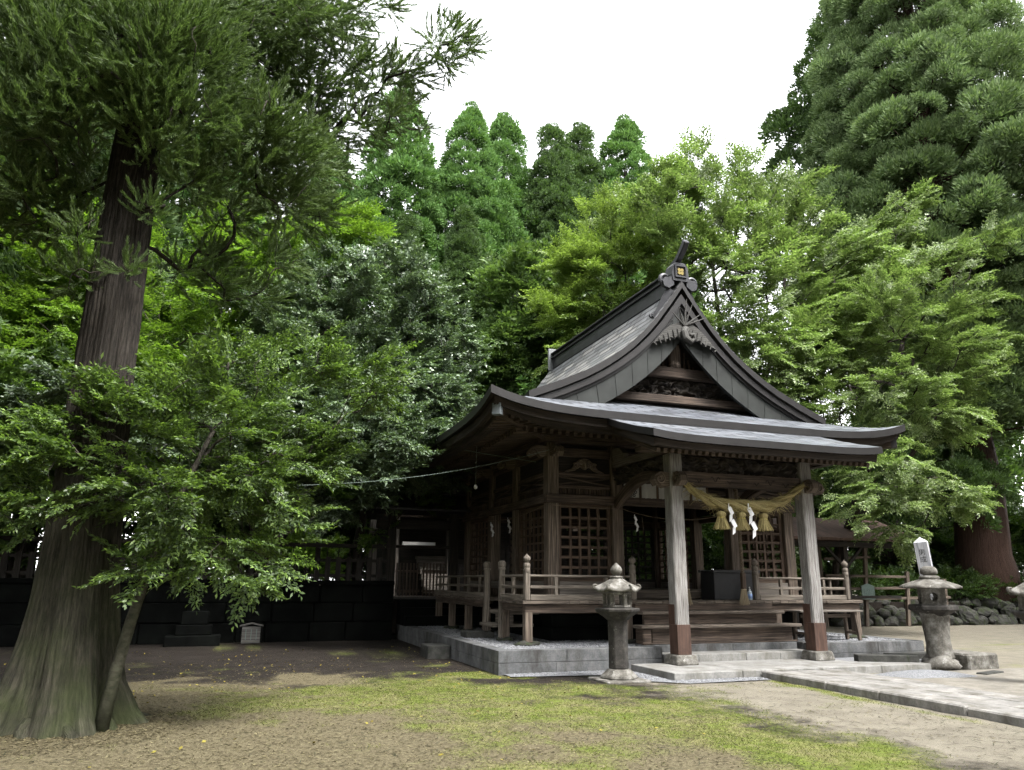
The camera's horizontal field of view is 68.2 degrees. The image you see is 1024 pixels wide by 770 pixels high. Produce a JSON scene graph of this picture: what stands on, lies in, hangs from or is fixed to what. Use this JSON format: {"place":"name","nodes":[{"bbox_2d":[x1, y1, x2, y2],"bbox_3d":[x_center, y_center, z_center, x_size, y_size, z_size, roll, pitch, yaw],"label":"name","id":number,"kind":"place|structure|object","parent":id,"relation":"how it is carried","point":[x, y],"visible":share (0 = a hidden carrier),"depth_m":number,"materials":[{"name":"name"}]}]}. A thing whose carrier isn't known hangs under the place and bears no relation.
{"place":"outdoors","nodes":[
{"label":"outdoors","id":0,"kind":"place"},
{"bbox_2d":[0,25,28,212],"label":"wood","id":1,"kind":"object","parent":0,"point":[10,115],"depth_m":13.70,"materials":[{"name":"green wood"}]},
{"bbox_2d":[145,595,464,638],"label":"ground","id":2,"kind":"structure","parent":0,"point":[394,615],"depth_m":20.48,"materials":[{"name":"soil"}]},
{"bbox_2d":[0,265,63,559],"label":"broadleaf tree","id":3,"kind":"object","parent":2,"relation":"on","point":[13,512],"visible":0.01,"depth_m":21.72,"materials":[{"name":"green plant"}]},
{"bbox_2d":[0,0,199,577],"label":"cedar tree","id":4,"kind":"object","parent":2,"relation":"on","point":[169,222],"visible":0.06,"depth_m":24.20,"materials":[{"name":"green plant"}]},
{"bbox_2d":[0,279,242,578],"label":"broadleaf tree","id":5,"kind":"object","parent":2,"relation":"on","point":[177,339],"visible":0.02,"depth_m":23.30,"materials":[{"name":"green plant"}]},
{"bbox_2d":[120,528,237,578],"bbox_3d":[-9.404,4.857,20.932,3.541,2.308,3.196,-4,-15,18],"label":"shrub","id":6,"kind":"object","parent":2,"relation":"on","point":[142,548],"visible":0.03,"depth_m":20.70,"materials":[{"name":"green plant"}]},
{"bbox_2d":[122,487,269,578],"bbox_3d":[-12.249,5.287,27.992,8.650,4.827,8.020,13,-19,-41],"label":"shrub","id":7,"kind":"object","parent":2,"relation":"on","point":[132,525],"visible":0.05,"depth_m":26.63,"materials":[{"name":"green plant"}]},
{"bbox_2d":[0,162,400,578],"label":"broadleaf tree","id":8,"kind":"object","parent":2,"relation":"on","point":[22,316],"visible":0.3,"depth_m":20.29,"materials":[{"name":"green plant"}]},
{"bbox_2d":[157,80,281,383],"bbox_3d":[-15.805,-3.297,39.119,9.210,29.358,9.342,9,-17,-30],"label":"cedar tree","id":9,"kind":"object","parent":2,"relation":"on","point":[187,194],"visible":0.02,"depth_m":38.85,"materials":[{"name":"green plant"}]},
{"bbox_2d":[0,232,496,580],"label":"camellia tree","id":10,"kind":"object","parent":2,"relation":"on","point":[436,406],"visible":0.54,"depth_m":19.95,"materials":[{"name":"green plant"}]},
{"bbox_2d":[161,349,369,573],"bbox_3d":[-9.048,3.368,27.662,8.207,9.483,8.629,5,-15,-16],"label":"broadleaf tree","id":11,"kind":"object","parent":2,"relation":"on","point":[346,493],"visible":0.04,"depth_m":26.71,"materials":[{"name":"green plant"}]},
{"bbox_2d":[231,524,349,579],"bbox_3d":[-6.500,5.024,22.238,3.540,2.609,3.646,6,-15,-19],"label":"shrub","id":12,"kind":"object","parent":2,"relation":"on","point":[299,535],"visible":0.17,"depth_m":21.98,"materials":[{"name":"green plant"}]},
{"bbox_2d":[215,492,366,579],"bbox_3d":[-10.099,5.728,33.090,9.624,6.637,10.380,6,-16,-22],"label":"shrub","id":13,"kind":"object","parent":2,"relation":"on","point":[330,537],"depth_m":32.45,"materials":[{"name":"green plant"}]},
{"bbox_2d":[280,147,369,369],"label":"cedar tree","id":14,"kind":"object","parent":2,"relation":"on","point":[346,190],"visible":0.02,"depth_m":48.37,"materials":[{"name":"green plant"}]},
{"bbox_2d":[291,360,376,580],"bbox_3d":[-6.873,3.933,32.668,8.207,11.156,8.629,-7,-16,28],"label":"broadleaf tree","id":15,"kind":"object","parent":2,"relation":"on","point":[351,535],"visible":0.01,"depth_m":31.23,"materials":[{"name":"green plant"}]},
{"bbox_2d":[354,478,456,572],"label":"maple sapling","id":16,"kind":"object","parent":2,"relation":"on","point":[374,538],"visible":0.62,"depth_m":20.52,"materials":[{"name":"green plant"}]},
{"bbox_2d":[352,428,577,595],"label":"hall","id":17,"kind":"structure","parent":2,"relation":"on","point":[420,556],"depth_m":26.07,"materials":[{"name":"brown wood"}]},
{"bbox_2d":[366,493,470,600],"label":"roofed gate","id":18,"kind":"structure","parent":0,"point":[453,525],"depth_m":20.75,"materials":[{"name":"brown wood"}]},
{"bbox_2d":[394,563,419,595],"bbox_3d":[-2.831,5.276,20.497,0.680,0.870,0.060,6,-15,-19],"label":"gate door","id":19,"kind":"structure","parent":18,"relation":"in","point":[407,571],"depth_m":20.47,"materials":[{"name":"brown wood"}]},
{"bbox_2d":[421,563,445,595],"bbox_3d":[-2.135,5.344,20.739,0.680,0.870,0.060,6,-15,-19],"label":"gate door","id":20,"kind":"structure","parent":18,"relation":"in","point":[426,571],"depth_m":20.70,"materials":[{"name":"brown wood"}]},
{"bbox_2d":[0,594,1023,769],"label":"ground","id":21,"kind":"structure","parent":0,"point":[1005,643],"depth_m":8.42,"materials":[{"name":"soil"}]},
{"bbox_2d":[0,316,50,543],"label":"broadleaf tree","id":22,"kind":"object","parent":21,"relation":"on","point":[11,371],"visible":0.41,"depth_m":17.30,"materials":[{"name":"green plant"}]},
{"bbox_2d":[0,256,199,569],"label":"broadleaf tree","id":23,"kind":"object","parent":21,"relation":"on","point":[41,534],"depth_m":26.73,"materials":[{"name":"green plant"}]},
{"bbox_2d":[163,611,220,646],"bbox_3d":[-7.471,5.732,17.752,1.200,0.800,0.700,6,-15,-19],"label":"stone altar","id":24,"kind":"object","parent":21,"relation":"on","point":[192,629],"visible":0.96,"depth_m":17.53,"materials":[{"name":"stone"}]},
{"bbox_2d":[0,578,394,646],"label":"retaining wall","id":25,"kind":"structure","parent":21,"relation":"on","point":[332,612],"depth_m":18.84,"materials":[{"name":"stone"}]},
{"bbox_2d":[0,536,390,580],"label":"picket fence","id":26,"kind":"object","parent":25,"relation":"on","point":[29,572],"visible":0.31,"depth_m":19.57,"materials":[{"name":"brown wood"}]},
{"bbox_2d":[0,310,422,731],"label":"oak sapling","id":27,"kind":"object","parent":21,"relation":"on","point":[241,487],"visible":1,"depth_m":8.15,"materials":[{"name":"green plant"}]},
{"bbox_2d":[0,0,492,739],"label":"cedar tree","id":28,"kind":"object","parent":21,"relation":"on","point":[134,66],"visible":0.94,"depth_m":8.97,"materials":[{"name":"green plant"}]},
{"bbox_2d":[240,622,263,642],"bbox_3d":[-6.220,5.906,18.020,0.540,0.475,0.120,6,-15,-19],"label":"notice","id":29,"kind":"object","parent":21,"relation":"on","point":[250,634],"visible":1,"depth_m":17.99,"materials":[{"name":"grey wood"}]},
{"bbox_2d":[4,646,704,767],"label":"fallen leaves","id":30,"kind":"object","parent":21,"relation":"on","point":[181,747],"visible":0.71,"depth_m":10.86,"materials":[{"name":"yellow plant"}]},
{"bbox_2d":[304,86,447,362],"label":"cedar tree","id":31,"kind":"object","parent":21,"relation":"on","point":[402,170],"visible":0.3,"depth_m":47.57,"materials":[{"name":"green plant"}]},
{"bbox_2d":[373,209,433,351],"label":"cedar tree","id":32,"kind":"object","parent":21,"relation":"on","point":[406,221],"visible":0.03,"depth_m":39.91,"materials":[{"name":"green plant"}]},
{"bbox_2d":[420,643,449,658],"bbox_3d":[-1.567,5.432,15.392,0.470,0.285,0.650,6,-15,-19],"label":"step stone","id":33,"kind":"object","parent":21,"relation":"on","point":[434,650],"visible":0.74,"depth_m":15.13,"materials":[{"name":"stone"}]},
{"bbox_2d":[432,203,501,393],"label":"cedar tree","id":34,"kind":"object","parent":21,"relation":"on","point":[463,255],"visible":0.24,"depth_m":42.81,"materials":[{"name":"green plant"}]},
{"bbox_2d":[423,100,536,395],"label":"cedar tree","id":35,"kind":"object","parent":21,"relation":"on","point":[475,188],"visible":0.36,"depth_m":50.17,"materials":[{"name":"green plant"}]},
{"bbox_2d":[21,663,984,769],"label":"grass","id":36,"kind":"structure","parent":21,"relation":"on","point":[536,710],"depth_m":8.89,"materials":[{"name":"plant"}]},
{"bbox_2d":[448,110,560,378],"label":"cedar tree","id":37,"kind":"object","parent":21,"relation":"on","point":[505,134],"visible":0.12,"depth_m":57.15,"materials":[{"name":"green plant"}]},
{"bbox_2d":[0,655,1023,769],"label":"leaf litter","id":38,"kind":"object","parent":21,"relation":"on","point":[145,729],"visible":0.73,"depth_m":7.70,"materials":[{"name":"plant"}]},
{"bbox_2d":[0,658,1023,769],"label":"twigs","id":39,"kind":"object","parent":21,"relation":"on","point":[530,726],"visible":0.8,"depth_m":8.14,"materials":[{"name":"wood"}]},
{"bbox_2d":[453,236,602,420],"bbox_3d":[0.125,0.895,32.755,8.721,15.907,5.621,6,-15,-19],"label":"broadleaf tree","id":40,"kind":"object","parent":21,"relation":"on","point":[510,329],"visible":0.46,"depth_m":32.47,"materials":[{"name":"green plant"}]},
{"bbox_2d":[509,121,601,395],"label":"cedar tree","id":41,"kind":"object","parent":21,"relation":"on","point":[551,195],"visible":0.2,"depth_m":53.97,"materials":[{"name":"green plant"}]},
{"bbox_2d":[539,121,624,378],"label":"cedar tree","id":42,"kind":"object","parent":21,"relation":"on","point":[581,136],"visible":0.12,"depth_m":57.26,"materials":[{"name":"green plant"}]},
{"bbox_2d":[567,529,629,565],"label":"shrub","id":43,"kind":"object","parent":21,"relation":"on","point":[593,532],"visible":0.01,"depth_m":30.77,"materials":[{"name":"green plant"}]},
{"bbox_2d":[515,175,682,555],"bbox_3d":[3.693,-0.317,28.798,7.542,18.128,5.039,15,-21,-45],"label":"maple tree","id":44,"kind":"object","parent":21,"relation":"on","point":[581,257],"visible":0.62,"depth_m":29.16,"materials":[{"name":"green plant"}]},
{"bbox_2d":[588,563,651,683],"bbox_3d":[1.696,3.800,12.136,0.760,1.840,0.783,6,-15,-19],"label":"stone lantern","id":45,"kind":"object","parent":21,"relation":"on","point":[618,670],"visible":1,"depth_m":11.97,"materials":[{"name":"stone"}]},
{"bbox_2d":[505,671,769,682],"bbox_3d":[2.052,4.800,12.492,4.282,0.001,1.595,-3,-15,13],"label":"gravel strip","id":46,"kind":"object","parent":21,"relation":"on","point":[657,680],"visible":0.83,"depth_m":12.08,"materials":[{"name":"gravel"}]},
{"bbox_2d":[511,670,766,682],"bbox_3d":[2.076,4.790,12.461,4.117,0.012,1.492,-3,-15,14],"label":"gravel scatter","id":47,"kind":"object","parent":46,"relation":"on","point":[644,676],"visible":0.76,"depth_m":12.33,"materials":[{"name":"gravel"}]},
{"bbox_2d":[590,113,698,301],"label":"cedar tree","id":48,"kind":"object","parent":21,"relation":"on","point":[624,138],"visible":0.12,"depth_m":58.16,"materials":[{"name":"green plant"}]},
{"bbox_2d":[602,540,688,578],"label":"broadleaf tree","id":49,"kind":"object","parent":21,"relation":"on","point":[648,569],"depth_m":33.97,"materials":[{"name":"green plant"}]},
{"bbox_2d":[584,518,723,578],"bbox_3d":[5.457,7.204,33.179,8.020,6.034,8.650,6,-15,-19],"label":"shrub","id":50,"kind":"object","parent":21,"relation":"on","point":[647,533],"visible":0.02,"depth_m":31.21,"materials":[{"name":"green plant"}]},
{"bbox_2d":[396,624,923,675],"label":"stone platform","id":51,"kind":"structure","parent":21,"relation":"on","point":[498,661],"depth_m":13.46,"materials":[{"name":"stone"}]},
{"bbox_2d":[396,599,464,625],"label":"gate steps","id":52,"kind":"structure","parent":51,"relation":"on","point":[415,612],"depth_m":19.80,"materials":[{"name":"wood"}]},
{"bbox_2d":[418,626,894,648],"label":"gravel","id":53,"kind":"structure","parent":51,"relation":"on","point":[604,643],"depth_m":14.97,"materials":[{"name":"gravel"}]},
{"bbox_2d":[408,240,905,665],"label":"shrine hall","id":54,"kind":"structure","parent":51,"relation":"on","point":[658,382],"depth_m":15.97,"materials":[{"name":"brown wood"}]},
{"bbox_2d":[48,450,547,484],"bbox_3d":[-4.803,1.260,13.473,12.010,1.060,0.011,6,-16,-21],"label":"cable","id":55,"kind":"object","parent":54,"relation":"attached to","point":[425,475],"visible":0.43,"depth_m":14.68,"materials":[{"name":"metal"}]},
{"bbox_2d":[464,450,535,461],"bbox_3d":[0.975,1.704,16.608,4.297,0.667,0.017,-2,-15,8],"label":"thin wire","id":56,"kind":"object","parent":54,"relation":"attached to","point":[499,456],"visible":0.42,"depth_m":16.81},
{"bbox_2d":[496,504,729,548],"bbox_3d":[1.735,3.117,16.488,6.012,0.867,2.930,-5,-15,19],"label":"straw line","id":57,"kind":"object","parent":54,"relation":"attached to","point":[599,516],"visible":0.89,"depth_m":16.08,"materials":[{"name":"fabric"}]},
{"bbox_2d":[624,483,708,506],"bbox_3d":[3.387,2.391,16.486,2.095,0.436,0.042,6,-15,-19],"label":"curtain","id":58,"kind":"object","parent":54,"relation":"hanging from","point":[648,491],"visible":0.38,"depth_m":16.40,"materials":[{"name":"fabric"}]},
{"bbox_2d":[683,504,692,605],"bbox_3d":[3.411,2.943,15.112,0.274,2.822,0.240,6,-15,-19],"label":"bell rope","id":59,"kind":"object","parent":54,"relation":"hanging from","point":[689,598],"visible":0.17,"depth_m":14.84,"materials":[{"name":"brown fabric"}]},
{"bbox_2d":[698,570,759,599],"bbox_3d":[4.660,4.274,16.169,1.180,0.610,0.560,6,-15,-19],"label":"offering box","id":60,"kind":"object","parent":54,"relation":"on","point":[720,584],"visible":0.91,"depth_m":15.90,"materials":[{"name":"black"}]},
{"bbox_2d":[734,489,749,604],"bbox_3d":[4.664,3.066,15.547,0.278,2.822,0.240,6,-15,-19],"label":"bell rope","id":61,"kind":"object","parent":54,"relation":"hanging from","point":[744,599],"visible":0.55,"depth_m":15.33,"materials":[{"name":"beige fabric"}]},
{"bbox_2d":[683,482,806,520],"bbox_3d":[4.428,2.142,14.324,2.953,0.946,0.608,6,-15,-19],"label":"straw rope","id":62,"kind":"object","parent":54,"relation":"hanging from","point":[756,506],"visible":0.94,"depth_m":14.19,"materials":[{"name":"fabric"}]},
{"bbox_2d":[713,511,730,529],"bbox_3d":[3.883,2.509,13.995,0.320,0.345,0.298,13,-19,-41],"label":"straw tassel","id":63,"kind":"object","parent":62,"relation":"hanging from","point":[722,523],"visible":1,"depth_m":13.95,"materials":[{"name":"fabric"}]},
{"bbox_2d":[728,503,736,533],"bbox_3d":[4.078,2.478,13.975,0.180,0.585,0.041,6,-15,-19],"label":"paper streamer","id":64,"kind":"object","parent":62,"relation":"hanging from","point":[733,522],"visible":1,"depth_m":13.97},
{"bbox_2d":[736,512,750,530],"bbox_3d":[4.297,2.550,14.140,0.322,0.346,0.320,6,-15,-19],"label":"straw tassel","id":65,"kind":"object","parent":62,"relation":"hanging from","point":[742,522],"visible":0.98,"depth_m":14.10,"materials":[{"name":"fabric"}]},
{"bbox_2d":[747,503,757,537],"bbox_3d":[4.492,2.541,14.114,0.202,0.655,0.045,6,-15,-19],"label":"paper streamer","id":66,"kind":"object","parent":62,"relation":"hanging from","point":[753,524],"visible":1,"depth_m":14.11,"materials":[{"name":"paper"}]},
{"bbox_2d":[757,513,773,531],"bbox_3d":[4.768,2.599,14.316,0.310,0.345,0.334,6,-15,-19],"label":"straw tassel","id":67,"kind":"object","parent":62,"relation":"hanging from","point":[763,524],"visible":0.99,"depth_m":14.26,"materials":[{"name":"fabric"}]},
{"bbox_2d":[748,587,752,599],"bbox_3d":[4.933,4.324,15.676,0.094,0.263,0.092,6,-15,-19],"label":"sanitizer bottle","id":68,"kind":"object","parent":54,"relation":"on","point":[750,595],"visible":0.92,"depth_m":15.63,"materials":[{"name":"plastic"}]},
{"bbox_2d":[653,642,803,662],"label":"stone steps","id":69,"kind":"structure","parent":51,"relation":"on","point":[708,652],"depth_m":14.30,"materials":[{"name":"stone"}]},
{"bbox_2d":[787,610,862,641],"bbox_3d":[6.465,4.946,15.560,1.600,0.599,0.440,6,-15,-19],"label":"wooden bench","id":70,"kind":"object","parent":51,"relation":"on","point":[844,615],"visible":0.84,"depth_m":15.59,"materials":[{"name":"brown wood"}]},
{"bbox_2d":[663,503,800,578],"bbox_3d":[9.908,7.375,32.552,7.218,5.430,7.785,1,-15,-4],"label":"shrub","id":71,"kind":"object","parent":21,"relation":"on","point":[716,544],"visible":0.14,"depth_m":31.25,"materials":[{"name":"green plant"}]},
{"bbox_2d":[688,468,827,577],"bbox_3d":[11.323,5.742,38.972,10.355,13.387,9.848,13,-19,-39],"label":"broadleaf tree","id":72,"kind":"object","parent":21,"relation":"on","point":[817,501],"depth_m":37.29,"materials":[{"name":"green plant"}]},
{"bbox_2d":[614,121,945,569],"bbox_3d":[11.184,-0.672,27.486,15.026,18.285,5.847,6,-15,-19],"label":"zelkova tree","id":73,"kind":"object","parent":21,"relation":"on","point":[718,225],"visible":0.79,"depth_m":27.14,"materials":[{"name":"green plant"}]},
{"bbox_2d":[770,465,856,595],"bbox_3d":[15.527,7.483,41.708,9.028,11.156,9.492,-8,-17,29],"label":"broadleaf tree","id":74,"kind":"object","parent":21,"relation":"on","point":[833,490],"visible":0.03,"depth_m":39.09,"materials":[{"name":"green plant"}]},
{"bbox_2d":[723,517,914,629],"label":"open shed","id":75,"kind":"structure","parent":21,"relation":"on","point":[835,534],"depth_m":26.27,"materials":[{"name":"brown wood"}]},
{"bbox_2d":[744,500,893,590],"bbox_3d":[13.644,8.037,34.996,7.785,5.430,7.218,-2,-15,8],"label":"shrub","id":76,"kind":"object","parent":21,"relation":"on","point":[825,553],"visible":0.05,"depth_m":33.18,"materials":[{"name":"green plant"}]},
{"bbox_2d":[752,16,929,595],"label":"cedar tree","id":77,"kind":"object","parent":21,"relation":"on","point":[786,123],"visible":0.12,"depth_m":42.68,"materials":[{"name":"green plant"}]},
{"bbox_2d":[798,547,950,626],"bbox_3d":[13.248,7.321,27.746,7.201,2.963,0.285,5,-15,-19],"label":"rail fence","id":78,"kind":"object","parent":21,"relation":"on","point":[865,575],"visible":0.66,"depth_m":27.70,"materials":[{"name":"brown wood"}]},
{"bbox_2d":[861,583,874,595],"bbox_3d":[12.873,7.460,27.314,0.540,0.559,0.035,2,-15,-5],"label":"notice board","id":79,"kind":"object","parent":78,"relation":"attached to","point":[867,589],"visible":0.92,"depth_m":27.31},
{"bbox_2d":[736,209,1023,625],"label":"zelkova tree","id":80,"kind":"object","parent":21,"relation":"on","point":[892,491],"visible":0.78,"depth_m":24.47,"materials":[{"name":"green plant"}]},
{"bbox_2d":[762,670,1023,727],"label":"path kerb","id":81,"kind":"structure","parent":21,"relation":"on","point":[960,708],"depth_m":9.78,"materials":[{"name":"stone"}]},
{"bbox_2d":[883,651,925,658],"bbox_3d":[8.261,5.410,14.942,2.100,0.250,0.250,6,-15,-19],"label":"edging stone","id":82,"kind":"object","parent":21,"relation":"on","point":[921,654],"visible":0.14,"depth_m":14.73,"materials":[{"name":"stone"}]},
{"bbox_2d":[797,0,1023,622],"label":"cedar tree","id":83,"kind":"object","parent":21,"relation":"on","point":[967,147],"visible":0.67,"depth_m":33.81,"materials":[{"name":"green plant"}]},
{"bbox_2d":[798,597,1023,626],"bbox_3d":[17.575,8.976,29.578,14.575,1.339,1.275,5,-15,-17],"label":"rock bank","id":84,"kind":"object","parent":21,"relation":"on","point":[965,613],"visible":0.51,"depth_m":29.10,"materials":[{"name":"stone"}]},
{"bbox_2d":[822,549,883,600],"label":"shrub","id":85,"kind":"object","parent":84,"relation":"on","point":[855,569],"visible":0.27,"depth_m":29.24,"materials":[{"name":"green plant"}]},
{"bbox_2d":[855,564,919,603],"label":"shrub","id":86,"kind":"object","parent":84,"relation":"on","point":[892,582],"visible":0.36,"depth_m":29.85,"materials":[{"name":"green plant"}]},
{"bbox_2d":[913,563,1004,604],"bbox_3d":[18.360,8.411,31.313,3.835,2.102,3.566,6,-15,-19],"label":"shrub","id":87,"kind":"object","parent":84,"relation":"on","point":[971,576],"visible":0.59,"depth_m":30.64,"materials":[{"name":"green plant"}]},
{"bbox_2d":[985,575,1023,601],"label":"shrub","id":88,"kind":"object","parent":84,"relation":"on","point":[1012,584],"visible":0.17,"depth_m":31.02,"materials":[{"name":"green plant"}]},
{"bbox_2d":[913,537,932,599],"bbox_3d":[10.211,5.061,18.419,0.458,2.641,0.509,-9,-17,32],"label":"marker post","id":89,"kind":"object","parent":21,"relation":"on","point":[922,551],"visible":0.35,"depth_m":18.50,"materials":[{"name":"white paint"}]},
{"bbox_2d":[823,420,1023,537],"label":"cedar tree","id":90,"kind":"object","parent":21,"relation":"on","point":[970,469],"visible":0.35,"depth_m":31.57,"materials":[{"name":"green plant"}]},
{"bbox_2d":[842,384,1011,569],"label":"broadleaf tree","id":91,"kind":"object","parent":21,"relation":"on","point":[928,525],"visible":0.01,"depth_m":41.96,"materials":[{"name":"green plant"}]},
{"bbox_2d":[899,566,962,670],"bbox_3d":[7.874,4.392,14.076,1.013,1.990,1.034,6,-15,-19],"label":"stone lantern","id":92,"kind":"object","parent":21,"relation":"on","point":[935,612],"visible":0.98,"depth_m":13.89,"materials":[{"name":"stone"}]},
{"bbox_2d":[843,81,1023,503],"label":"cedar tree","id":93,"kind":"object","parent":21,"relation":"on","point":[1015,465],"visible":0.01,"depth_m":43.08,"materials":[{"name":"green plant"}]},
{"bbox_2d":[848,523,1023,592],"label":"shrub","id":94,"kind":"object","parent":21,"relation":"on","point":[941,548],"visible":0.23,"depth_m":36.09,"materials":[{"name":"green plant"}]},
{"bbox_2d":[867,445,1023,565],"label":"shrub","id":95,"kind":"object","parent":21,"relation":"on","point":[1021,496],"depth_m":49.76,"materials":[{"name":"green plant"}]},
{"bbox_2d":[896,668,1023,695],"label":"forecourt","id":96,"kind":"structure","parent":21,"relation":"on","point":[1010,681],"depth_m":12.02,"materials":[{"name":"stone"}]},
{"bbox_2d":[874,670,975,678],"bbox_3d":[6.980,4.851,12.742,1.850,0.100,0.850,6,-15,-19],"label":"gravel mound","id":97,"kind":"object","parent":96,"relation":"on","point":[917,674],"visible":0.98,"depth_m":12.55,"materials":[{"name":"gravel"}]},
{"bbox_2d":[953,649,998,669],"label":"stone plinth","id":98,"kind":"structure","parent":96,"relation":"on","point":[971,660],"depth_m":13.85,"materials":[{"name":"stone"}]},
{"bbox_2d":[976,670,1003,674],"bbox_3d":[8.298,4.998,13.113,0.660,0.044,0.180,11,-18,-35],"label":"flat stone","id":99,"kind":"object","parent":96,"relation":"on","point":[989,672],"visible":0.86,"depth_m":13.00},
{"bbox_2d":[1006,570,1023,621],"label":"stone lantern","id":100,"kind":"object","parent":96,"relation":"on","point":[1018,590],"visible":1,"depth_m":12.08,"materials":[{"name":"stone"}]},
{"bbox_2d":[940,501,1023,572],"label":"shrub","id":101,"kind":"object","parent":21,"relation":"on","point":[1016,519],"visible":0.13,"depth_m":37.41,"materials":[{"name":"green plant"}]},
{"bbox_2d":[4,0,1023,579],"label":"sky","id":102,"kind":"structure","parent":0,"point":[670,66],"materials":[{"name":"white"}]},
{"bbox_2d":[631,659,931,679],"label":"entrance pavement","id":103,"kind":"structure","parent":0,"point":[726,669],"depth_m":13.01,"materials":[{"name":"stone"}]},
{"bbox_2d":[854,654,919,662],"bbox_3d":[6.926,5.073,13.982,1.097,0.160,0.220,-1,-15,4],"label":"kerb stone","id":104,"kind":"object","parent":103,"relation":"on","point":[885,658],"visible":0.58,"depth_m":13.89,"materials":[{"name":"stone"}]},
{"bbox_2d":[835,657,920,661],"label":"side pavement","id":105,"kind":"structure","parent":0,"point":[848,659],"depth_m":14.59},
{"bbox_2d":[778,669,1023,713],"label":"stone path","id":106,"kind":"structure","parent":0,"point":[999,701],"depth_m":10.57,"materials":[{"name":"stone"}]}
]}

